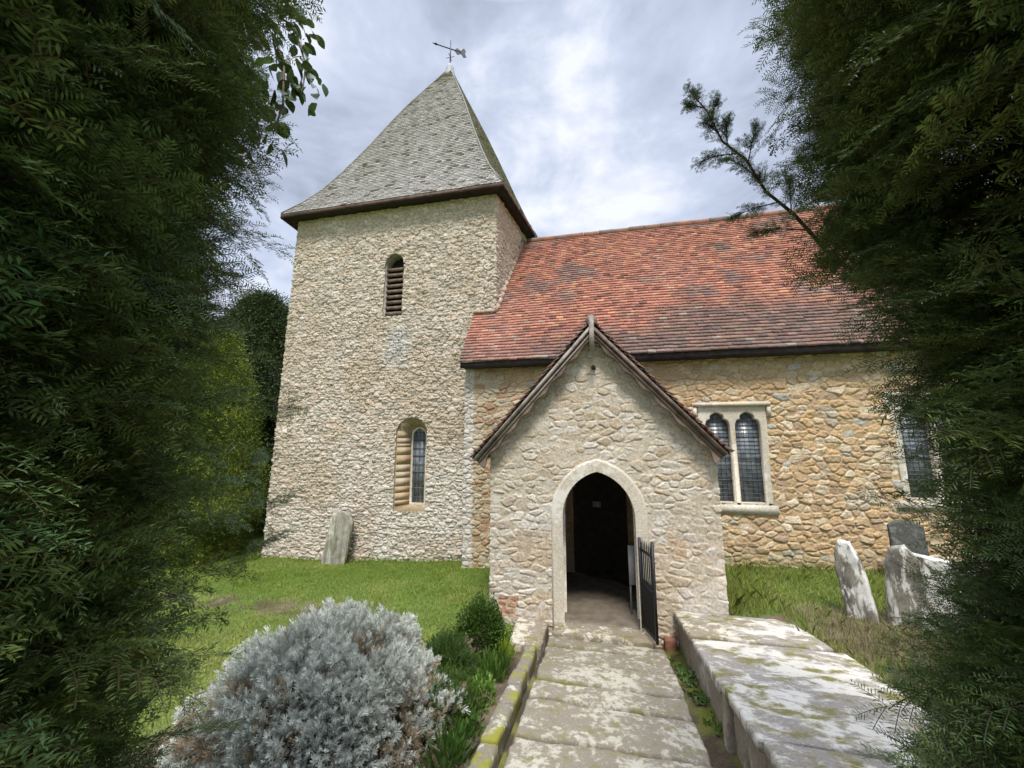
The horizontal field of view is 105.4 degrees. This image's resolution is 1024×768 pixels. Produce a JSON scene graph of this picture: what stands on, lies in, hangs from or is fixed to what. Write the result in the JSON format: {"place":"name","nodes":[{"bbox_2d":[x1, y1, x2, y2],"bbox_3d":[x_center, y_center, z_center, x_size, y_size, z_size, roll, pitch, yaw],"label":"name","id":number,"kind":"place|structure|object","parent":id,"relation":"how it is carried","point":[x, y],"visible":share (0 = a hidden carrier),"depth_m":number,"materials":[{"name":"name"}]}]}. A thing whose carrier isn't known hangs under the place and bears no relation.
{"place":"outdoors","nodes":[
{"label":"outdoors","id":0,"kind":"place"},
{"bbox_2d":[44,479,975,767],"bbox_3d":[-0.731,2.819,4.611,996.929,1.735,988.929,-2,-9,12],"label":"ground","id":1,"kind":"structure","parent":0,"point":[718,753],"depth_m":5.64,"materials":[{"name":"green plant"}]},
{"bbox_2d":[0,0,325,767],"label":"yew tree","id":2,"kind":"object","parent":1,"relation":"on","point":[126,126],"visible":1,"depth_m":0.92,"materials":[{"name":"green plant"}]},
{"bbox_2d":[224,0,328,167],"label":"ivy","id":3,"kind":"object","parent":2,"relation":"attached to","point":[310,74],"visible":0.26,"depth_m":2.05,"materials":[{"name":"green plant"}]},
{"bbox_2d":[117,322,271,566],"bbox_3d":[-8.282,1.517,10.779,3.782,6.646,3.608,-2,-9,12],"label":"conifer","id":4,"kind":"object","parent":1,"relation":"on","point":[219,540],"visible":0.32,"depth_m":10.24,"materials":[{"name":"green plant"}]},
{"bbox_2d":[148,283,289,533],"bbox_3d":[-10.034,0.820,15.280,7.578,9.750,7.269,-8,-12,44],"label":"yew tree","id":5,"kind":"object","parent":1,"relation":"on","point":[264,315],"visible":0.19,"depth_m":14.33,"materials":[{"name":"green plant"}]},
{"bbox_2d":[135,564,476,658],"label":"fallen leaves","id":6,"kind":"object","parent":1,"relation":"on","point":[297,606],"visible":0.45,"depth_m":6.64,"materials":[{"name":"brown plant"}]},
{"bbox_2d":[156,595,470,767],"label":"grey bush","id":7,"kind":"object","parent":1,"relation":"on","point":[348,700],"visible":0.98,"depth_m":2.93,"materials":[{"name":"grey plant"}]},
{"bbox_2d":[321,511,353,564],"bbox_3d":[-4.180,3.824,9.307,0.737,1.505,0.230,-1,-9,7],"label":"gravestone","id":8,"kind":"object","parent":1,"relation":"on","point":[338,539],"visible":0.88,"depth_m":9.29,"materials":[{"name":"grey stone"}]},
{"bbox_2d":[399,658,480,751],"bbox_3d":[-0.608,2.739,3.384,0.649,0.547,0.916,-2,-9,12],"label":"rosemary bush","id":9,"kind":"object","parent":1,"relation":"on","point":[455,679],"visible":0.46,"depth_m":3.32,"materials":[{"name":"green plant"}]},
{"bbox_2d":[416,716,479,767],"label":"bulb plant","id":10,"kind":"object","parent":1,"relation":"on","point":[454,746],"visible":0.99,"depth_m":2.82,"materials":[{"name":"green plant"}]},
{"bbox_2d":[420,627,481,681],"bbox_3d":[-0.746,2.966,4.208,0.816,0.551,0.930,-2,-9,12],"label":"rosemary bush","id":11,"kind":"object","parent":1,"relation":"on","point":[445,645],"visible":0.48,"depth_m":4.20,"materials":[{"name":"green plant"}]},
{"bbox_2d":[447,705,484,742],"bbox_3d":[-0.374,2.823,3.221,0.288,0.229,0.443,-2,-9,12],"label":"leafy plant","id":12,"kind":"object","parent":1,"relation":"on","point":[472,728],"visible":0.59,"depth_m":3.21,"materials":[{"name":"green plant"}]},
{"bbox_2d":[462,632,480,663],"bbox_3d":[-0.535,3.164,4.645,0.377,0.350,0.334,-2,-9,12],"label":"herb plant","id":13,"kind":"object","parent":1,"relation":"on","point":[471,650],"visible":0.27,"depth_m":4.65,"materials":[{"name":"green plant"}]},
{"bbox_2d":[450,590,512,660],"bbox_3d":[-0.389,3.031,4.959,0.797,0.764,0.702,-2,-9,12],"label":"box bush","id":14,"kind":"object","parent":1,"relation":"on","point":[478,614],"visible":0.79,"depth_m":4.84,"materials":[{"name":"green plant"}]},
{"bbox_2d":[469,667,496,714],"bbox_3d":[-0.324,2.929,3.716,0.394,0.302,0.588,-2,-9,12],"label":"leafy plant","id":15,"kind":"object","parent":1,"relation":"on","point":[485,689],"visible":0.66,"depth_m":3.72,"materials":[{"name":"green plant"}]},
{"bbox_2d":[470,643,515,685],"bbox_3d":[-0.218,3.090,4.252,0.508,0.315,0.604,1,-9,-5],"label":"bulb plant","id":16,"kind":"object","parent":1,"relation":"on","point":[493,664],"visible":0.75,"depth_m":4.25,"materials":[{"name":"green plant"}]},
{"bbox_2d":[468,645,536,767],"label":"path edging","id":17,"kind":"object","parent":1,"relation":"on","point":[493,741],"visible":0.73,"depth_m":3.32,"materials":[{"name":"stone"}]},
{"bbox_2d":[492,630,517,660],"bbox_3d":[-0.073,3.163,4.670,0.309,0.366,0.299,-7,-11,38],"label":"bulb plant","id":18,"kind":"object","parent":1,"relation":"on","point":[504,644],"visible":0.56,"depth_m":4.64,"materials":[{"name":"green plant"}]},
{"bbox_2d":[508,618,548,659],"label":"stone slab","id":19,"kind":"structure","parent":1,"relation":"on","point":[530,632],"depth_m":5.14,"materials":[{"name":"beige stone"}]},
{"bbox_2d":[261,40,1020,648],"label":"church","id":20,"kind":"structure","parent":1,"relation":"on","point":[479,370],"depth_m":8.44,"materials":[{"name":"stone"}]},
{"bbox_2d":[409,427,426,504],"bbox_3d":[-2.359,2.052,9.889,0.500,2.010,0.060,-2,-9,12],"label":"window","id":21,"kind":"structure","parent":20,"relation":"in","point":[417,470],"depth_m":9.89,"materials":[{"name":"glass"}]},
{"bbox_2d":[573,472,628,570],"bbox_3d":[1.782,2.764,7.916,1.120,2.160,0.128,-2,-9,12],"label":"inner door","id":22,"kind":"structure","parent":20,"relation":"in","point":[600,521],"depth_m":7.90,"materials":[{"name":"wood"}]},
{"bbox_2d":[692,401,779,514],"bbox_3d":[4.224,1.374,7.473,1.390,2.110,0.270,-2,-9,12],"label":"window","id":23,"kind":"structure","parent":20,"relation":"in","point":[744,476],"depth_m":7.44,"materials":[{"name":"stone"}]},
{"bbox_2d":[882,391,981,511],"bbox_3d":[7.350,1.136,6.814,1.390,2.080,0.270,-2,-9,12],"label":"window","id":24,"kind":"structure","parent":20,"relation":"in","point":[910,470],"depth_m":6.86,"materials":[{"name":"stone"}]},
{"bbox_2d":[664,636,676,651],"bbox_3d":[2.087,3.441,5.134,0.154,0.174,0.118,-2,-9,12],"label":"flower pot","id":25,"kind":"object","parent":1,"relation":"on","point":[670,644],"visible":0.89,"depth_m":5.09,"materials":[{"name":"orange ceramic"}]},
{"bbox_2d":[669,656,722,733],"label":"weeds","id":26,"kind":"object","parent":1,"relation":"on","point":[698,698],"visible":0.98,"depth_m":4.05,"materials":[{"name":"green plant"}]},
{"bbox_2d":[674,611,966,767],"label":"raised tomb","id":27,"kind":"object","parent":1,"relation":"on","point":[779,694],"visible":0.88,"depth_m":3.03,"materials":[{"name":"stone"}]},
{"bbox_2d":[680,0,1023,767],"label":"yew tree","id":28,"kind":"object","parent":1,"relation":"on","point":[898,100],"visible":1,"depth_m":1.22,"materials":[{"name":"green plant"}]},
{"bbox_2d":[834,539,879,622],"bbox_3d":[4.331,2.630,4.868,0.160,1.265,0.411,7,-11,-37],"label":"gravestone","id":29,"kind":"object","parent":1,"relation":"on","point":[855,590],"visible":0.77,"depth_m":4.88,"materials":[{"name":"grey stone"}]},
{"bbox_2d":[763,594,972,690],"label":"dead stalks","id":30,"kind":"object","parent":1,"relation":"on","point":[867,630],"visible":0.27,"depth_m":4.25,"materials":[{"name":"brown plant"}]},
{"bbox_2d":[887,520,928,555],"bbox_3d":[6.301,2.803,6.159,0.460,1.234,0.191,-3,-9,20],"label":"gravestone","id":31,"kind":"object","parent":1,"relation":"on","point":[900,532],"visible":0.34,"depth_m":6.21,"materials":[{"name":"grey stone"}]},
{"bbox_2d":[883,545,991,631],"bbox_3d":[4.868,2.519,4.463,0.900,1.234,0.248,-6,-11,34],"label":"gravestone","id":32,"kind":"object","parent":1,"relation":"on","point":[898,585],"visible":0.38,"depth_m":4.55,"materials":[{"name":"grey stone"}]},
{"bbox_2d":[59,0,1015,383],"label":"sky","id":33,"kind":"structure","parent":0,"point":[579,106],"materials":[{"name":"white"}]},
{"bbox_2d":[498,636,712,767],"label":"path","id":34,"kind":"structure","parent":0,"point":[585,704],"depth_m":3.45,"materials":[{"name":"grey stone"}]},
{"bbox_2d":[628,545,635,614],"bbox_3d":[1.824,2.944,5.865,0.120,0.984,0.045,-2,-9,12],"label":"notice board","id":35,"kind":"object","parent":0,"point":[631,564],"visible":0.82,"depth_m":5.87,"materials":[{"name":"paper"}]},
{"bbox_2d":[725,557,988,698],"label":"rough grass","id":36,"kind":"structure","parent":0,"point":[736,599],"depth_m":5.61,"materials":[{"name":"green plant"}]}
]}

